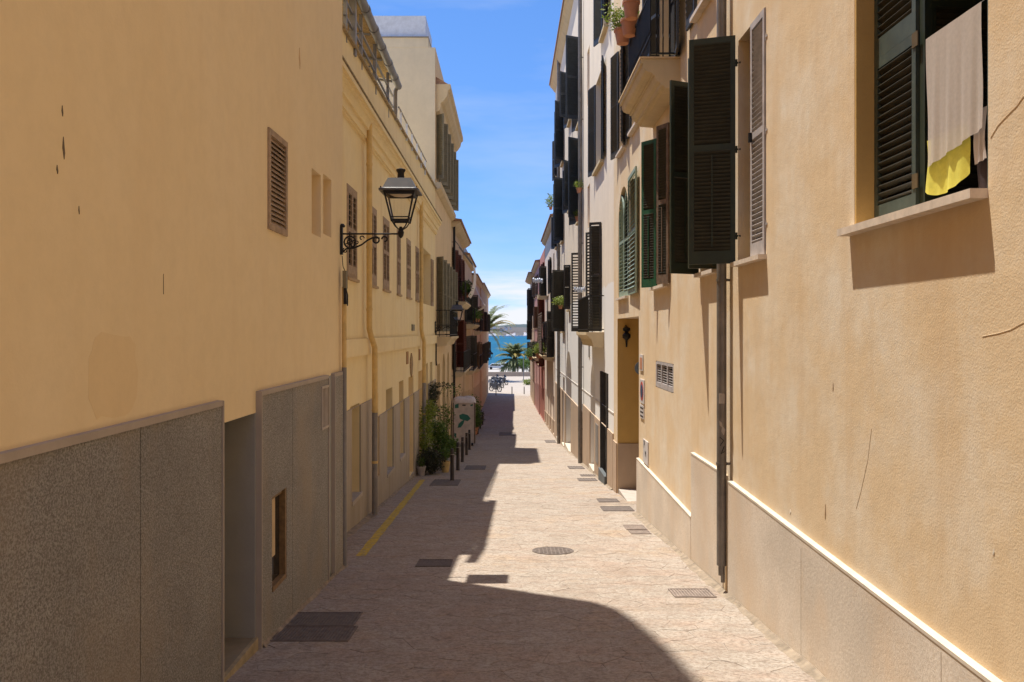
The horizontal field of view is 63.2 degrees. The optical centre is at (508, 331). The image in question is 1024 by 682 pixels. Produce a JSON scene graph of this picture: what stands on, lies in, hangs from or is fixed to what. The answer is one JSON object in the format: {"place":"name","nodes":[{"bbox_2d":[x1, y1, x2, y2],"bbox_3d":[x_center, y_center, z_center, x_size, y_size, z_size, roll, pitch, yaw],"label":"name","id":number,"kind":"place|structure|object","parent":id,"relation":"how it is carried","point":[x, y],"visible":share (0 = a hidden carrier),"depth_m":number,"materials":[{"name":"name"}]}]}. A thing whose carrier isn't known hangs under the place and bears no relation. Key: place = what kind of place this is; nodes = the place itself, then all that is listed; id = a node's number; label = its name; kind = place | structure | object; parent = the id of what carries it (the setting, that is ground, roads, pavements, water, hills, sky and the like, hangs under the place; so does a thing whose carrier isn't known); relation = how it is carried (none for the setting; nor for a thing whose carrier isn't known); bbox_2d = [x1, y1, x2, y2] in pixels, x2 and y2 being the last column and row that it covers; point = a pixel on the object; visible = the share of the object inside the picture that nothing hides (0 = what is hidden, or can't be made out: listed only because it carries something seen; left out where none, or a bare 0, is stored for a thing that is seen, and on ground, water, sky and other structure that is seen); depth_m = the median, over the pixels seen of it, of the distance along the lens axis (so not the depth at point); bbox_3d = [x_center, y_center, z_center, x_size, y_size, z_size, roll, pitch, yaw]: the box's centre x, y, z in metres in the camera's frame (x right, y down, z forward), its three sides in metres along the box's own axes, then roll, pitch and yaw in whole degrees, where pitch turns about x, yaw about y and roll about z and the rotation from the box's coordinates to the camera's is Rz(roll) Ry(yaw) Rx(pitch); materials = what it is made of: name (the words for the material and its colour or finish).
{"place":"outdoors","nodes":[
{"label":"outdoors","id":0,"kind":"place"},
{"bbox_2d":[367,0,562,325],"label":"sky","id":1,"kind":"structure","parent":0,"point":[495,56],"materials":[{"name":"blue"}]},
{"bbox_2d":[488,327,526,335],"bbox_3d":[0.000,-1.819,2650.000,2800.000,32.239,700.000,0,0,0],"label":"shore hill","id":2,"kind":"structure","parent":0,"point":[520,331],"depth_m":2501.35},
{"bbox_2d":[487,376,529,395],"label":"plaza","id":3,"kind":"structure","parent":0,"point":[515,386],"depth_m":110.24,"materials":[{"name":"stone"}]},
{"bbox_2d":[489,380,501,391],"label":"motorbike","id":4,"kind":"object","parent":3,"relation":"on","point":[495,386],"visible":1,"depth_m":104.13,"materials":[{"name":"black metal"}]},
{"bbox_2d":[495,377,503,387],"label":"motorbike","id":5,"kind":"object","parent":3,"relation":"on","point":[500,382],"visible":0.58,"depth_m":111.52,"materials":[{"name":"metal"}]},
{"bbox_2d":[488,305,515,349],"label":"palm tree","id":6,"kind":"object","parent":3,"relation":"on","point":[495,317],"visible":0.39,"depth_m":127.59,"materials":[{"name":"green plant"}]},
{"bbox_2d":[498,375,507,384],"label":"motorbike","id":7,"kind":"object","parent":3,"relation":"on","point":[504,380],"visible":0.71,"depth_m":117.92,"materials":[{"name":"metal"}]},
{"bbox_2d":[522,379,529,384],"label":"plaza shrub","id":8,"kind":"object","parent":3,"relation":"on","point":[526,381],"visible":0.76,"depth_m":117.76,"materials":[{"name":"green plant"}]},
{"bbox_2d":[488,367,528,371],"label":"promenade","id":9,"kind":"structure","parent":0,"point":[496,370],"depth_m":190.81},
{"bbox_2d":[488,363,501,368],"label":"parked car","id":10,"kind":"object","parent":9,"relation":"on","point":[490,366],"visible":0.65,"depth_m":195.15,"materials":[{"name":"paint"}]},
{"bbox_2d":[493,342,528,371],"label":"palm tree","id":11,"kind":"object","parent":9,"relation":"on","point":[514,354],"visible":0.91,"depth_m":170.63,"materials":[{"name":"green plant"}]},
{"bbox_2d":[518,357,529,371],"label":"seaside tree","id":12,"kind":"object","parent":9,"relation":"on","point":[526,363],"visible":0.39,"depth_m":163.82,"materials":[{"name":"green plant"}]},
{"bbox_2d":[488,337,529,365],"bbox_3d":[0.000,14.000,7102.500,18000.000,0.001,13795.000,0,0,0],"label":"sea","id":13,"kind":"structure","parent":0,"point":[495,350],"depth_m":826.13,"materials":[{"name":"liquid"}]},
{"bbox_2d":[498,324,526,327],"bbox_3d":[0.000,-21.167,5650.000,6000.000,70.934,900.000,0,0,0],"label":"hill","id":14,"kind":"structure","parent":0,"point":[520,325],"depth_m":5688.65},
{"bbox_2d":[475,396,555,439],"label":"street","id":15,"kind":"structure","parent":0,"point":[520,416],"depth_m":63.20,"materials":[{"name":"stone"}]},
{"bbox_2d":[469,394,482,434],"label":"doorway shrub","id":16,"kind":"object","parent":15,"relation":"on","point":[477,421],"visible":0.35,"depth_m":49.38,"materials":[{"name":"green plant"}]},
{"bbox_2d":[476,407,484,425],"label":"sprawling shrub","id":17,"kind":"object","parent":15,"relation":"on","point":[482,414],"visible":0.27,"depth_m":53.92,"materials":[{"name":"green plant"}]},
{"bbox_2d":[499,432,515,435],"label":"drain cover","id":18,"kind":"object","parent":15,"relation":"on","point":[507,433],"visible":1,"depth_m":49.96,"materials":[{"name":"metal"}]},
{"bbox_2d":[226,440,815,681],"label":"street","id":19,"kind":"structure","parent":0,"point":[498,600],"depth_m":9.66,"materials":[{"name":"stone"}]},
{"bbox_2d":[269,626,357,641],"bbox_3d":[-1.925,2.995,8.233,0.773,0.024,0.531,0,-5,0],"label":"drain cover","id":20,"kind":"object","parent":19,"relation":"on","point":[313,633],"visible":0.99,"depth_m":8.21,"materials":[{"name":"metal"}]},
{"bbox_2d":[286,612,362,625],"bbox_3d":[-1.973,3.046,8.799,0.765,0.024,0.552,0,-5,0],"label":"drain cover","id":21,"kind":"object","parent":19,"relation":"on","point":[325,618],"visible":0.94,"depth_m":8.79,"materials":[{"name":"metal"}]},
{"bbox_2d":[347,473,417,537],"bbox_3d":[-2.715,4.030,21.400,0.130,1.544,19.200,0,0,0],"label":"mortar fillet","id":22,"kind":"object","parent":19,"relation":"on","point":[363,521],"visible":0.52,"depth_m":16.08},
{"bbox_2d":[356,480,424,555],"bbox_3d":[-2.321,3.768,17.975,0.162,0.874,11.256,0,0,-1],"label":"yellow line","id":23,"kind":"object","parent":19,"relation":"on","point":[371,542],"visible":1,"depth_m":15.47,"materials":[{"name":"paint"}]},
{"bbox_2d":[416,457,425,475],"bbox_3d":[-2.622,4.031,24.903,0.314,0.565,0.314,0,0,0],"label":"planter","id":24,"kind":"object","parent":19,"relation":"on","point":[421,467],"visible":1,"depth_m":24.83,"materials":[{"name":"ceramic"}]},
{"bbox_2d":[418,399,439,471],"bbox_3d":[-2.526,3.237,26.087,0.766,2.321,1.278,0,0,0],"label":"climbing shrub","id":25,"kind":"object","parent":19,"relation":"on","point":[428,418],"visible":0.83,"depth_m":25.87,"materials":[{"name":"green plant"}]},
{"bbox_2d":[417,446,444,474],"bbox_3d":[-2.356,3.948,25.281,0.910,0.931,0.952,0,0,29],"label":"dark bush","id":26,"kind":"object","parent":19,"relation":"on","point":[434,455],"visible":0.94,"depth_m":25.17,"materials":[{"name":"green plant"}]},
{"bbox_2d":[415,559,452,566],"bbox_3d":[-1.055,3.293,11.819,0.491,0.023,0.499,0,-4,0],"label":"drain cover","id":27,"kind":"object","parent":19,"relation":"on","point":[434,562],"visible":1,"depth_m":11.80,"materials":[{"name":"metal"}]},
{"bbox_2d":[428,419,459,468],"bbox_3d":[-2.162,3.653,27.038,1.186,1.669,1.364,0,0,0],"label":"leafy shrub","id":28,"kind":"object","parent":19,"relation":"on","point":[440,436],"visible":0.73,"depth_m":26.89,"materials":[{"name":"green plant"}]},
{"bbox_2d":[429,479,460,485],"bbox_3d":[-1.729,4.148,22.822,0.755,0.023,1.537,0,-4,0],"label":"drain cover","id":29,"kind":"object","parent":19,"relation":"on","point":[443,482],"visible":1,"depth_m":22.76,"materials":[{"name":"metal"}]},
{"bbox_2d":[441,447,449,472],"bbox_3d":[-1.975,3.989,26.008,0.400,0.825,0.396,0,0,36],"label":"orange pot plant","id":30,"kind":"object","parent":19,"relation":"on","point":[446,465],"visible":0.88,"depth_m":25.92,"materials":[{"name":"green plant"}]},
{"bbox_2d":[436,383,460,431],"bbox_3d":[-2.227,3.328,30.528,1.037,2.865,0.948,0,0,0],"label":"young tree","id":31,"kind":"object","parent":19,"relation":"on","point":[446,413],"visible":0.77,"depth_m":30.49,"materials":[{"name":"green plant"}]},
{"bbox_2d":[450,448,453,480],"bbox_3d":[-1.594,3.768,23.410,0.124,0.955,0.121,0,0,0],"label":"bollard","id":32,"kind":"object","parent":19,"relation":"on","point":[451,463],"visible":0.92,"depth_m":23.37,"materials":[{"name":"metal"}]},
{"bbox_2d":[456,442,459,469],"bbox_3d":[-1.633,4.029,26.697,0.124,0.955,0.121,0,0,0],"label":"bollard","id":33,"kind":"object","parent":19,"relation":"on","point":[457,456],"visible":0.92,"depth_m":26.66,"materials":[{"name":"metal"}]},
{"bbox_2d":[461,437,463,461],"bbox_3d":[-1.679,4.302,30.142,0.124,0.955,0.121,0,0,0],"label":"bollard","id":34,"kind":"object","parent":19,"relation":"on","point":[462,449],"visible":0.94,"depth_m":30.10,"materials":[{"name":"metal"}]},
{"bbox_2d":[453,396,475,445],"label":"recycling container","id":35,"kind":"object","parent":19,"relation":"on","point":[464,415],"visible":0.85,"depth_m":40.37,"materials":[{"name":"white plastic"}]},
{"bbox_2d":[465,433,467,454],"bbox_3d":[-1.718,4.596,33.837,0.124,0.955,0.121,0,0,0],"label":"bollard","id":36,"kind":"object","parent":19,"relation":"on","point":[466,443],"visible":0.88,"depth_m":33.80,"materials":[{"name":"metal"}]},
{"bbox_2d":[468,430,470,449],"bbox_3d":[-1.762,4.873,37.248,0.124,0.955,0.121,0,0,0],"label":"bollard","id":37,"kind":"object","parent":19,"relation":"on","point":[469,439],"visible":0.91,"depth_m":37.21,"materials":[{"name":"metal"}]},
{"bbox_2d":[464,465,485,469],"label":"drain cover","id":38,"kind":"object","parent":19,"relation":"on","point":[475,467],"visible":1,"depth_m":27.63,"materials":[{"name":"metal"}]},
{"bbox_2d":[545,440,556,442],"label":"drain cover","id":39,"kind":"object","parent":19,"relation":"on","point":[550,441],"visible":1,"depth_m":43.89,"materials":[{"name":"metal"}]},
{"bbox_2d":[532,547,573,554],"bbox_3d":[0.678,3.368,12.768,0.640,0.026,0.640,0,-5,0],"label":"manhole cover","id":40,"kind":"object","parent":19,"relation":"on","point":[552,550],"visible":1,"depth_m":12.73,"materials":[{"name":"metal"}]},
{"bbox_2d":[567,466,584,468],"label":"drain cover","id":41,"kind":"object","parent":19,"relation":"on","point":[575,467],"visible":0.99,"depth_m":27.63,"materials":[{"name":"metal"}]},
{"bbox_2d":[556,440,611,489],"bbox_3d":[2.550,4.961,33.500,0.130,1.989,25.000,0,0,0],"label":"mortar fillet","id":42,"kind":"object","parent":19,"relation":"on","point":[587,468],"visible":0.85,"depth_m":28.19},
{"bbox_2d":[577,478,597,480],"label":"drain cover","id":43,"kind":"object","parent":19,"relation":"on","point":[587,479],"visible":0.97,"depth_m":23.59,"materials":[{"name":"metal"}]},
{"bbox_2d":[597,499,619,501],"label":"drain cover","id":44,"kind":"object","parent":19,"relation":"on","point":[608,500],"visible":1,"depth_m":18.81,"materials":[{"name":"metal"}]},
{"bbox_2d":[600,506,634,510],"bbox_3d":[2.274,3.732,17.494,0.646,0.024,0.690,0,-4,0],"label":"drain cover","id":45,"kind":"object","parent":19,"relation":"on","point":[616,508],"visible":1,"depth_m":17.48,"materials":[{"name":"metal"}]},
{"bbox_2d":[623,525,646,529],"bbox_3d":[2.278,3.542,15.032,0.370,0.023,0.510,0,-4,0],"label":"drain cover","id":46,"kind":"object","parent":19,"relation":"on","point":[635,527],"visible":0.98,"depth_m":14.97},
{"bbox_2d":[628,530,651,533],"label":"drain cover","id":47,"kind":"object","parent":19,"relation":"on","point":[639,532],"visible":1,"depth_m":14.47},
{"bbox_2d":[668,588,716,597],"bbox_3d":[2.201,3.149,10.003,0.492,0.023,0.428,0,-5,0],"label":"drain cover","id":48,"kind":"object","parent":19,"relation":"on","point":[691,593],"visible":1,"depth_m":9.99,"materials":[{"name":"metal"}]},
{"bbox_2d":[632,512,829,681],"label":"mortar fillet","id":49,"kind":"object","parent":19,"relation":"on","point":[806,666],"visible":1,"depth_m":8.95,"materials":[{"name":"concrete"}]},
{"bbox_3d":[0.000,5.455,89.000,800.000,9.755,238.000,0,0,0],"label":"ground","id":50,"kind":"structure","parent":0,"visible":0},
{"bbox_2d":[0,0,347,681],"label":"ochre house","id":51,"kind":"structure","parent":50,"relation":"on","point":[173,381],"depth_m":5.68,"materials":[{"name":"paint"}]},
{"bbox_2d":[267,127,287,236],"bbox_3d":[-2.372,-1.495,8.440,0.085,0.990,0.680,0,0,0],"label":"window","id":52,"kind":"structure","parent":51,"relation":"in","point":[275,142],"depth_m":8.48,"materials":[{"name":"beige paint"}]},
{"bbox_2d":[272,488,285,591],"bbox_3d":[-2.349,2.090,8.390,0.071,0.940,0.540,0,0,0],"label":"window","id":53,"kind":"structure","parent":51,"relation":"in","point":[279,500],"depth_m":8.58,"materials":[{"name":"brown wood"}]},
{"bbox_2d":[263,563,348,646],"bbox_3d":[-2.274,3.104,9.765,0.073,0.378,3.970,0,0,0],"label":"mortar fillet","id":54,"kind":"object","parent":51,"relation":"attached to","point":[312,597],"visible":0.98,"depth_m":9.29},
{"bbox_2d":[340,168,421,254],"bbox_3d":[-1.798,-1.671,11.600,1.125,1.203,0.540,0,0,0],"label":"street lamp","id":55,"kind":"object","parent":51,"relation":"attached to","point":[400,186],"visible":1,"depth_m":11.56,"materials":[{"name":"black metal"}]},
{"bbox_2d":[342,20,441,531],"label":"yellow building","id":56,"kind":"structure","parent":50,"relation":"on","point":[391,347],"depth_m":18.17,"materials":[{"name":"paint"}]},
{"bbox_2d":[347,183,356,278],"bbox_3d":[-2.834,-1.760,14.895,0.072,1.620,0.950,0,0,0],"label":"window","id":57,"kind":"structure","parent":56,"relation":"in","point":[348,186],"depth_m":14.91,"materials":[{"name":"beige paint"}]},
{"bbox_2d":[342,0,401,119],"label":"roof railing","id":58,"kind":"object","parent":56,"relation":"on","point":[359,21],"visible":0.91,"depth_m":17.03,"materials":[{"name":"metal"}]},
{"bbox_2d":[372,206,376,285],"bbox_3d":[-2.829,-1.760,17.200,0.062,1.620,0.900,0,0,0],"label":"window","id":59,"kind":"structure","parent":56,"relation":"in","point":[373,208],"depth_m":17.60,"materials":[{"name":"beige paint"}]},
{"bbox_2d":[383,216,389,289],"bbox_3d":[-2.834,-1.760,19.035,0.072,1.620,0.970,0,0,0],"label":"window","id":60,"kind":"structure","parent":56,"relation":"in","point":[384,287],"depth_m":19.11,"materials":[{"name":"beige paint"}]},
{"bbox_2d":[397,229,400,293],"bbox_3d":[-2.829,-1.760,21.210,0.062,1.620,0.680,0,0,0],"label":"window","id":61,"kind":"structure","parent":56,"relation":"in","point":[397,229],"depth_m":20.92,"materials":[{"name":"beige paint"}]},
{"bbox_2d":[406,238,410,297],"bbox_3d":[-2.829,-1.760,23.310,0.062,1.620,0.960,0,0,0],"label":"window","id":62,"kind":"structure","parent":56,"relation":"in","point":[407,239],"depth_m":22.83,"materials":[{"name":"beige paint"}]},
{"bbox_2d":[398,106,426,174],"bbox_3d":[-2.783,-5.473,24.500,0.055,0.545,7.000,0,0,0],"label":"terrace handrail","id":63,"kind":"object","parent":56,"relation":"on","point":[412,136],"visible":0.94,"depth_m":23.90,"materials":[{"name":"grey metal"}]},
{"bbox_2d":[415,246,418,299],"bbox_3d":[-2.829,-1.760,25.475,0.062,1.620,0.890,0,0,0],"label":"window","id":64,"kind":"structure","parent":56,"relation":"in","point":[415,246],"depth_m":25.03,"materials":[{"name":"beige paint"}]},
{"bbox_2d":[427,382,454,417],"bbox_3d":[-2.419,2.415,29.304,1.068,1.368,1.425,0,0,0],"label":"hanging vine","id":65,"kind":"object","parent":56,"relation":"attached to","point":[434,391],"visible":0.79,"depth_m":29.18,"materials":[{"name":"green plant"}]},
{"bbox_2d":[435,301,464,332],"bbox_3d":[-2.248,-0.551,31.500,1.125,1.203,0.540,0,0,0],"label":"street lamp","id":66,"kind":"object","parent":56,"relation":"attached to","point":[456,307],"visible":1,"depth_m":31.36,"materials":[{"name":"black metal"}]},
{"bbox_2d":[373,16,462,444],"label":"peach building","id":67,"kind":"structure","parent":50,"relation":"on","point":[426,102],"depth_m":32.00,"materials":[{"name":"paint"}]},
{"bbox_2d":[451,218,475,439],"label":"rose house","id":68,"kind":"structure","parent":50,"relation":"on","point":[460,354],"depth_m":43.98,"materials":[{"name":"paint"}]},
{"bbox_2d":[460,279,473,296],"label":"balcony plant","id":69,"kind":"object","parent":68,"relation":"on","point":[469,287],"visible":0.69,"depth_m":43.84,"materials":[{"name":"green plant"}]},
{"bbox_2d":[463,248,485,395],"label":"salmon house","id":70,"kind":"structure","parent":50,"relation":"on","point":[471,341],"depth_m":55.40,"materials":[{"name":"paint"}]},
{"bbox_2d":[471,307,480,321],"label":"balcony plant","id":71,"kind":"object","parent":70,"relation":"on","point":[476,315],"visible":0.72,"depth_m":53.72,"materials":[{"name":"green plant"}]},
{"bbox_2d":[472,273,483,410],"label":"sandy house","id":72,"kind":"structure","parent":50,"relation":"on","point":[478,331],"depth_m":67.05,"materials":[{"name":"paint"}]},
{"bbox_2d":[480,282,490,408],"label":"corner house","id":73,"kind":"structure","parent":50,"relation":"on","point":[485,294],"depth_m":82.22,"materials":[{"name":"beige paint"}]},
{"bbox_2d":[488,372,529,375],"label":"parapet wall","id":74,"kind":"structure","parent":50,"relation":"on","point":[508,373],"depth_m":143.50,"materials":[{"name":"stone"}]},
{"bbox_2d":[525,272,534,404],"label":"tan eave house","id":75,"kind":"structure","parent":50,"relation":"on","point":[530,328],"depth_m":85.88,"materials":[{"name":"paint"}]},
{"bbox_2d":[531,259,539,414],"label":"dusty rose house","id":76,"kind":"structure","parent":50,"relation":"on","point":[535,271],"depth_m":74.15,"materials":[{"name":"paint"}]},
{"bbox_2d":[523,348,535,359],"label":"window plant","id":77,"kind":"object","parent":76,"relation":"attached to","point":[528,354],"depth_m":76.28,"materials":[{"name":"plant"}]},
{"bbox_2d":[532,248,544,421],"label":"brick red house","id":78,"kind":"structure","parent":50,"relation":"on","point":[541,308],"depth_m":62.82,"materials":[{"name":"paint"}]},
{"bbox_2d":[527,341,536,350],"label":"window plant","id":79,"kind":"object","parent":78,"relation":"on","point":[531,345],"depth_m":66.39,"materials":[{"name":"plant"}]},
{"bbox_2d":[537,214,555,436],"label":"pinkish house","id":80,"kind":"structure","parent":50,"relation":"on","point":[548,339],"depth_m":53.02,"materials":[{"name":"pink paint"}]},
{"bbox_2d":[532,277,542,283],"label":"pegged washing","id":81,"kind":"object","parent":80,"relation":"hanging from","point":[537,280],"visible":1,"depth_m":56.28,"materials":[{"name":"white fabric"}]},
{"bbox_2d":[532,343,546,357],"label":"window plant","id":82,"kind":"object","parent":80,"relation":"on","point":[536,349],"depth_m":54.04,"materials":[{"name":"plant"}]},
{"bbox_2d":[545,193,552,209],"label":"window plant","id":83,"kind":"object","parent":80,"relation":"on","point":[550,204],"depth_m":48.54,"materials":[{"name":"plant"}]},
{"bbox_2d":[549,0,613,489],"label":"pink beige building","id":84,"kind":"structure","parent":50,"relation":"on","point":[582,325],"depth_m":28.75,"materials":[{"name":"paint"}]},
{"bbox_2d":[551,295,563,308],"bbox_3d":[2.347,-1.336,37.936,0.782,0.629,0.691,0,0,-28],"label":"window plant","id":85,"kind":"object","parent":84,"relation":"on","point":[557,299],"depth_m":37.88,"materials":[{"name":"plant"}]},
{"bbox_2d":[573,180,582,192],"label":"window plant","id":86,"kind":"object","parent":84,"relation":"on","point":[579,190],"depth_m":29.47,"materials":[{"name":"plant"}]},
{"bbox_2d":[574,286,588,292],"bbox_3d":[2.350,-1.331,26.404,0.600,0.215,0.252,0,0,0],"label":"pegged washing","id":87,"kind":"object","parent":84,"relation":"hanging from","point":[580,289],"visible":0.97,"depth_m":26.34,"materials":[{"name":"white fabric"}]},
{"bbox_2d":[601,229,601,330],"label":"window","id":88,"kind":"structure","parent":84,"relation":"in","point":[601,229],"depth_m":25.47,"materials":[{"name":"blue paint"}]},
{"bbox_2d":[605,373,607,458],"bbox_3d":[2.750,2.587,22.955,0.100,2.913,1.610,0,0,0],"label":"door","id":89,"kind":"structure","parent":84,"relation":"in","point":[606,373],"depth_m":23.53,"materials":[{"name":"grey paint"}]},
{"bbox_2d":[610,0,1023,681],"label":"orange lime building","id":90,"kind":"structure","parent":50,"relation":"on","point":[818,300],"depth_m":6.90,"materials":[{"name":"paint"}]},
{"bbox_2d":[600,2,629,45],"bbox_3d":[1.975,-5.596,15.103,0.515,0.793,0.612,0,0,-40],"label":"hanging pot plant","id":91,"kind":"object","parent":90,"relation":"hanging from","point":[621,40],"visible":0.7,"depth_m":14.99,"materials":[{"name":"green plant"}]},
{"bbox_2d":[622,325,630,346],"bbox_3d":[2.850,0.110,20.140,0.199,0.541,0.195,0,0,-42],"label":"wall lantern","id":92,"kind":"object","parent":90,"relation":"attached to","point":[626,335],"depth_m":20.08,"materials":[{"name":"black metal"}]},
{"bbox_2d":[620,11,639,37],"bbox_3d":[2.096,-5.388,14.482,0.342,0.475,0.349,0,0,0],"label":"hanging pot plant","id":93,"kind":"object","parent":90,"relation":"hanging from","point":[628,28],"visible":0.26,"depth_m":14.41,"materials":[{"name":"orange plant"}]},
{"bbox_2d":[622,0,639,20],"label":"hanging pot plant","id":94,"kind":"object","parent":90,"relation":"hanging from","point":[631,8],"visible":1,"depth_m":13.91,"materials":[{"name":"orange plant"}]},
{"bbox_2d":[635,362,638,373],"bbox_3d":[2.710,0.750,16.961,0.280,0.280,0.078,0,0,0],"label":"round sign","id":95,"kind":"object","parent":90,"relation":"attached to","point":[637,368],"visible":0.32,"depth_m":16.99,"materials":[{"name":"black metal"}]},
{"bbox_2d":[639,354,642,370],"bbox_3d":[2.636,0.620,16.550,0.021,0.320,0.400,0,0,0],"label":"street sign","id":96,"kind":"object","parent":90,"relation":"attached to","point":[641,362],"visible":1,"depth_m":16.57,"materials":[{"name":"metal"}]},
{"bbox_2d":[640,404,643,418],"bbox_3d":[2.637,1.590,16.475,0.020,0.260,0.450,0,0,0],"label":"tow sign","id":97,"kind":"object","parent":90,"relation":"attached to","point":[642,411],"visible":1,"depth_m":16.43,"materials":[{"name":"white metal"}]},
{"bbox_2d":[640,379,644,403],"bbox_3d":[2.635,1.185,16.450,0.024,0.470,0.500,0,0,0],"label":"parking sign","id":98,"kind":"object","parent":90,"relation":"attached to","point":[642,391],"visible":1,"depth_m":16.34,"materials":[{"name":"white metal"}]},
{"bbox_2d":[643,439,648,465],"bbox_3d":[2.636,2.325,16.025,0.021,0.450,0.550,0,0,0],"label":"notice plate","id":99,"kind":"object","parent":90,"relation":"attached to","point":[645,452],"visible":1,"depth_m":15.89,"materials":[{"name":"white ceramic"}]},
{"bbox_2d":[670,0,673,55],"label":"balcony door","id":100,"kind":"structure","parent":90,"relation":"in","point":[671,1],"depth_m":14.39,"materials":[{"name":"black metal"}]},
{"bbox_2d":[920,0,931,203],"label":"window frame","id":101,"kind":"structure","parent":90,"relation":"in","point":[925,5],"depth_m":5.62,"materials":[{"name":"green paint"}]},
{"bbox_2d":[973,106,986,163],"bbox_3d":[2.756,-1.143,4.860,0.015,0.315,0.139,0,0,3],"label":"white towel","id":102,"kind":"object","parent":90,"relation":"hanging from","point":[979,146],"visible":0.81,"depth_m":4.86,"materials":[{"name":"fabric"}]},
{"bbox_2d":[977,125,986,187],"bbox_3d":[2.776,-1.000,4.855,0.022,0.400,0.170,0,0,0],"label":"dark towel","id":103,"kind":"object","parent":90,"relation":"hanging from","point":[982,172],"visible":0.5,"depth_m":4.86,"materials":[{"name":"fabric"}]},
{"bbox_2d":[987,0,987,187],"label":"window frame","id":104,"kind":"structure","parent":90,"relation":"in","point":[987,0],"depth_m":4.66,"materials":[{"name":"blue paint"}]},
{"bbox_3d":[2.730,-1.903,5.050,0.004,0.009,0.780,0,0,0],"label":"washing line","id":105,"kind":"object","parent":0,"visible":0},
{"bbox_2d":[925,137,970,194],"bbox_3d":[2.746,-1.061,5.215,0.031,0.378,0.510,0,0,-1],"label":"yellow towel","id":106,"kind":"object","parent":105,"relation":"hanging from","point":[949,170],"visible":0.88,"depth_m":5.17,"materials":[{"name":"fabric"}]},
{"bbox_2d":[926,2,982,166],"bbox_3d":[2.720,-1.482,5.100,0.022,0.845,0.660,0,0,0],"label":"hanging sheet","id":107,"kind":"object","parent":105,"relation":"hanging from","point":[954,72],"visible":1,"depth_m":5.08,"materials":[{"name":"opaque beige cloth"}]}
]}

